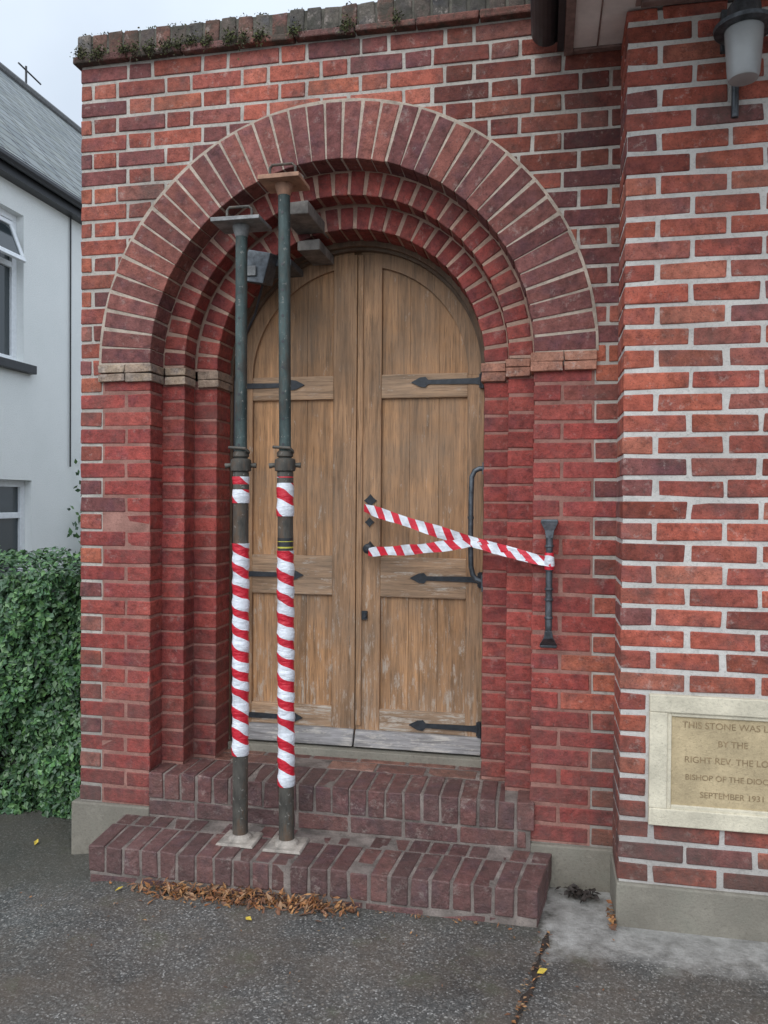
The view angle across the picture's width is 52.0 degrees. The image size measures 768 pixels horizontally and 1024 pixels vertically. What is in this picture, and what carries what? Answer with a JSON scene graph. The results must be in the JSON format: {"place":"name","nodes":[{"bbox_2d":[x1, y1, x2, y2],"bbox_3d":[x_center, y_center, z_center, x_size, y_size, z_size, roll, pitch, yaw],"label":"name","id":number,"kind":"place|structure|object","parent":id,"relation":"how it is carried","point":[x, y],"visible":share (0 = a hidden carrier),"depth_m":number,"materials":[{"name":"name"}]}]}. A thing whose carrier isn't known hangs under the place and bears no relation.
{"place":"outdoors","nodes":[
{"label":"outdoors","id":0,"kind":"place"},
{"bbox_2d":[0,0,377,126],"label":"sky","id":1,"kind":"structure","parent":0,"point":[39,35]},
{"bbox_2d":[253,252,467,729],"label":"boarded panels","id":2,"kind":"object","parent":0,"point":[424,442],"visible":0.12,"depth_m":3.64,"materials":[{"name":"brown wood"}]},
{"bbox_2d":[0,803,767,1023],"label":"ground","id":3,"kind":"structure","parent":0,"point":[166,964],"depth_m":2.54,"materials":[{"name":"grey asphalt"}]},
{"bbox_2d":[0,546,80,818],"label":"garden hedge","id":4,"kind":"object","parent":3,"relation":"on","point":[40,683],"visible":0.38,"depth_m":3.90,"materials":[{"name":"green plant"}]},
{"bbox_2d":[0,176,81,573],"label":"rendered walls","id":5,"kind":"structure","parent":3,"relation":"on","point":[34,428],"depth_m":8.35,"materials":[{"name":"white paint"}]},
{"bbox_2d":[0,208,25,571],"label":"window frames","id":6,"kind":"structure","parent":5,"relation":"attached to","point":[8,218],"depth_m":7.95,"materials":[{"name":"white plastic"}]},
{"bbox_2d":[0,220,19,575],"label":"window glass","id":7,"kind":"object","parent":6,"relation":"in","point":[8,526],"visible":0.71,"depth_m":7.89,"materials":[{"name":"glass"}]},
{"bbox_2d":[0,356,36,374],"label":"window sills","id":8,"kind":"structure","parent":5,"relation":"attached to","point":[14,365],"depth_m":7.82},
{"bbox_2d":[0,70,81,199],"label":"slate roof","id":9,"kind":"structure","parent":5,"relation":"on","point":[37,135],"depth_m":10.11,"materials":[{"name":"grey stone"}]},
{"bbox_2d":[18,62,40,84],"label":"television aerials","id":10,"kind":"object","parent":9,"relation":"on","point":[28,72],"visible":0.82,"depth_m":13.39,"materials":[{"name":"grey metal"}]},
{"bbox_2d":[0,62,81,134],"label":"ridge tiles","id":11,"kind":"object","parent":9,"relation":"on","point":[4,69],"depth_m":13.61,"materials":[{"name":"grey tile"}]},
{"bbox_2d":[0,146,81,466],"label":"eaves and gutter","id":12,"kind":"object","parent":5,"relation":"attached to","point":[18,172],"visible":0.4,"depth_m":8.09,"materials":[{"name":"black plastic"}]},
{"bbox_2d":[67,438,81,557],"bbox_3d":[-3.406,0.240,8.942,0.132,2.536,0.700,1,1,11],"label":"climbing plant","id":13,"kind":"object","parent":3,"relation":"on","point":[70,532],"visible":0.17,"depth_m":8.79,"materials":[{"name":"green plant"}]},
{"bbox_2d":[96,877,514,929],"bbox_3d":[-0.338,1.432,2.863,1.602,0.070,0.145,1,1,11],"label":"fallen leaf pile","id":14,"kind":"object","parent":3,"relation":"on","point":[183,888],"visible":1,"depth_m":2.92,"materials":[{"name":"brown plant"}]},
{"bbox_2d":[89,749,551,927],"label":"brick steps","id":15,"kind":"structure","parent":3,"relation":"on","point":[446,841],"depth_m":3.11,"materials":[{"name":"brown brick"}]},
{"bbox_2d":[210,205,271,848],"bbox_3d":[-0.571,0.059,3.137,0.201,2.510,0.150,0,1,11],"label":"steel support prop","id":16,"kind":"object","parent":15,"relation":"on","point":[240,465],"visible":1,"depth_m":3.11,"materials":[{"name":"grey metal"}]},
{"bbox_2d":[258,162,309,854],"bbox_3d":[-0.387,-0.012,3.089,0.166,2.657,0.150,0,1,11],"label":"steel support prop","id":17,"kind":"object","parent":15,"relation":"on","point":[284,185],"visible":1,"depth_m":3.06,"materials":[{"name":"metal"}]},
{"bbox_2d":[228,739,481,767],"bbox_3d":[-0.136,1.116,3.664,1.201,0.053,0.141,1,1,11],"label":"threshold","id":18,"kind":"object","parent":15,"relation":"on","point":[409,756],"visible":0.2,"depth_m":3.59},
{"bbox_2d":[20,839,634,1022],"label":"scattered leaves","id":19,"kind":"object","parent":3,"relation":"on","point":[573,888],"visible":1,"depth_m":2.80,"materials":[{"name":"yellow plant"}]},
{"bbox_2d":[71,0,767,941],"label":"brick church entrance","id":20,"kind":"object","parent":3,"relation":"on","point":[569,198],"visible":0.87,"depth_m":3.07,"materials":[{"name":"brick"}]},
{"bbox_2d":[70,1,404,63],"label":"moss clumps","id":21,"kind":"object","parent":20,"relation":"on","point":[231,37],"visible":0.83,"depth_m":3.28,"materials":[{"name":"green plant"}]},
{"bbox_2d":[231,250,302,740],"bbox_3d":[-0.569,-0.024,3.492,0.361,2.208,0.354,1,1,11],"label":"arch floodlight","id":22,"kind":"object","parent":20,"relation":"attached to","point":[262,269],"visible":0.69,"depth_m":3.34,"materials":[{"name":"grey metal"}]},
{"bbox_2d":[290,200,333,265],"bbox_3d":[-0.327,-1.207,3.438,0.127,0.137,0.444,1,1,11],"label":"timber needle","id":23,"kind":"object","parent":20,"relation":"attached to","point":[305,218],"visible":0.78,"depth_m":3.41,"materials":[{"name":"grey wood"}]},
{"bbox_2d":[228,240,484,758],"bbox_3d":[-0.129,-0.071,3.641,1.280,2.385,0.095,1,1,11],"label":"door frame","id":24,"kind":"structure","parent":20,"relation":"attached to","point":[334,249],"depth_m":3.60,"materials":[{"name":"brown wood"}]},
{"bbox_2d":[248,722,480,754],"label":"weatherboards","id":25,"kind":"object","parent":24,"relation":"attached to","point":[429,742],"visible":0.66,"depth_m":3.62,"materials":[{"name":"grey wood"}]},
{"bbox_2d":[247,252,483,736],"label":"stiles","id":26,"kind":"object","parent":24,"relation":"attached to","point":[357,422],"visible":0.65,"depth_m":3.64,"materials":[{"name":"brown wood"}]},
{"bbox_2d":[251,373,467,735],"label":"rails","id":27,"kind":"object","parent":26,"relation":"attached to","point":[397,574],"visible":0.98,"depth_m":3.62,"materials":[{"name":"brown wood"}]},
{"bbox_2d":[247,372,483,737],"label":"strap hinges","id":28,"kind":"object","parent":26,"relation":"attached to","point":[421,725],"visible":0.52,"depth_m":3.58,"materials":[{"name":"black metal"}]},
{"bbox_2d":[361,494,376,619],"bbox_3d":[-0.072,0.207,3.610,0.068,0.580,0.072,1,1,11],"label":"door furniture","id":29,"kind":"object","parent":26,"relation":"attached to","point":[369,500],"depth_m":3.63,"materials":[{"name":"black metal"}]},
{"bbox_2d":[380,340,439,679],"bbox_3d":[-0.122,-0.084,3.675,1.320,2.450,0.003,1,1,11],"label":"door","id":30,"kind":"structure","parent":20,"relation":"attached to","point":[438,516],"depth_m":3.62,"materials":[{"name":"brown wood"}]},
{"bbox_2d":[468,462,483,591],"bbox_3d":[0.395,0.064,3.373,0.073,0.550,0.050,1,1,11],"label":"curved grab handle","id":31,"kind":"object","parent":20,"relation":"attached to","point":[475,578],"visible":0.73,"depth_m":3.37,"materials":[{"name":"black metal"}]},
{"bbox_2d":[540,519,557,647],"bbox_3d":[0.635,0.278,3.029,0.067,0.499,0.062,1,1,11],"label":"wall grab bar","id":32,"kind":"object","parent":20,"relation":"attached to","point":[549,527],"depth_m":3.01,"materials":[{"name":"black metal"}]},
{"bbox_2d":[364,504,554,569],"bbox_3d":[0.275,0.092,3.288,0.947,0.244,0.043,1,1,38],"label":"barrier tape","id":33,"kind":"object","parent":32,"relation":"attached to","point":[454,540],"visible":1,"depth_m":3.31,"materials":[{"name":"plastic"}]},
{"bbox_2d":[648,693,767,833],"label":"foundation stone plaque","id":34,"kind":"object","parent":20,"relation":"attached to","point":[708,763],"visible":1,"depth_m":2.72,"materials":[{"name":"beige stone"}]},
{"bbox_2d":[713,0,767,117],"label":"wall lamp","id":35,"kind":"object","parent":20,"relation":"attached to","point":[740,30],"visible":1,"depth_m":2.52,"materials":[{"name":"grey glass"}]},
{"bbox_2d":[512,932,548,1023],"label":"ground crack","id":36,"kind":"object","parent":3,"relation":"on","point":[534,973],"visible":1,"depth_m":2.48,"materials":[{"name":"asphalt"}]}
]}

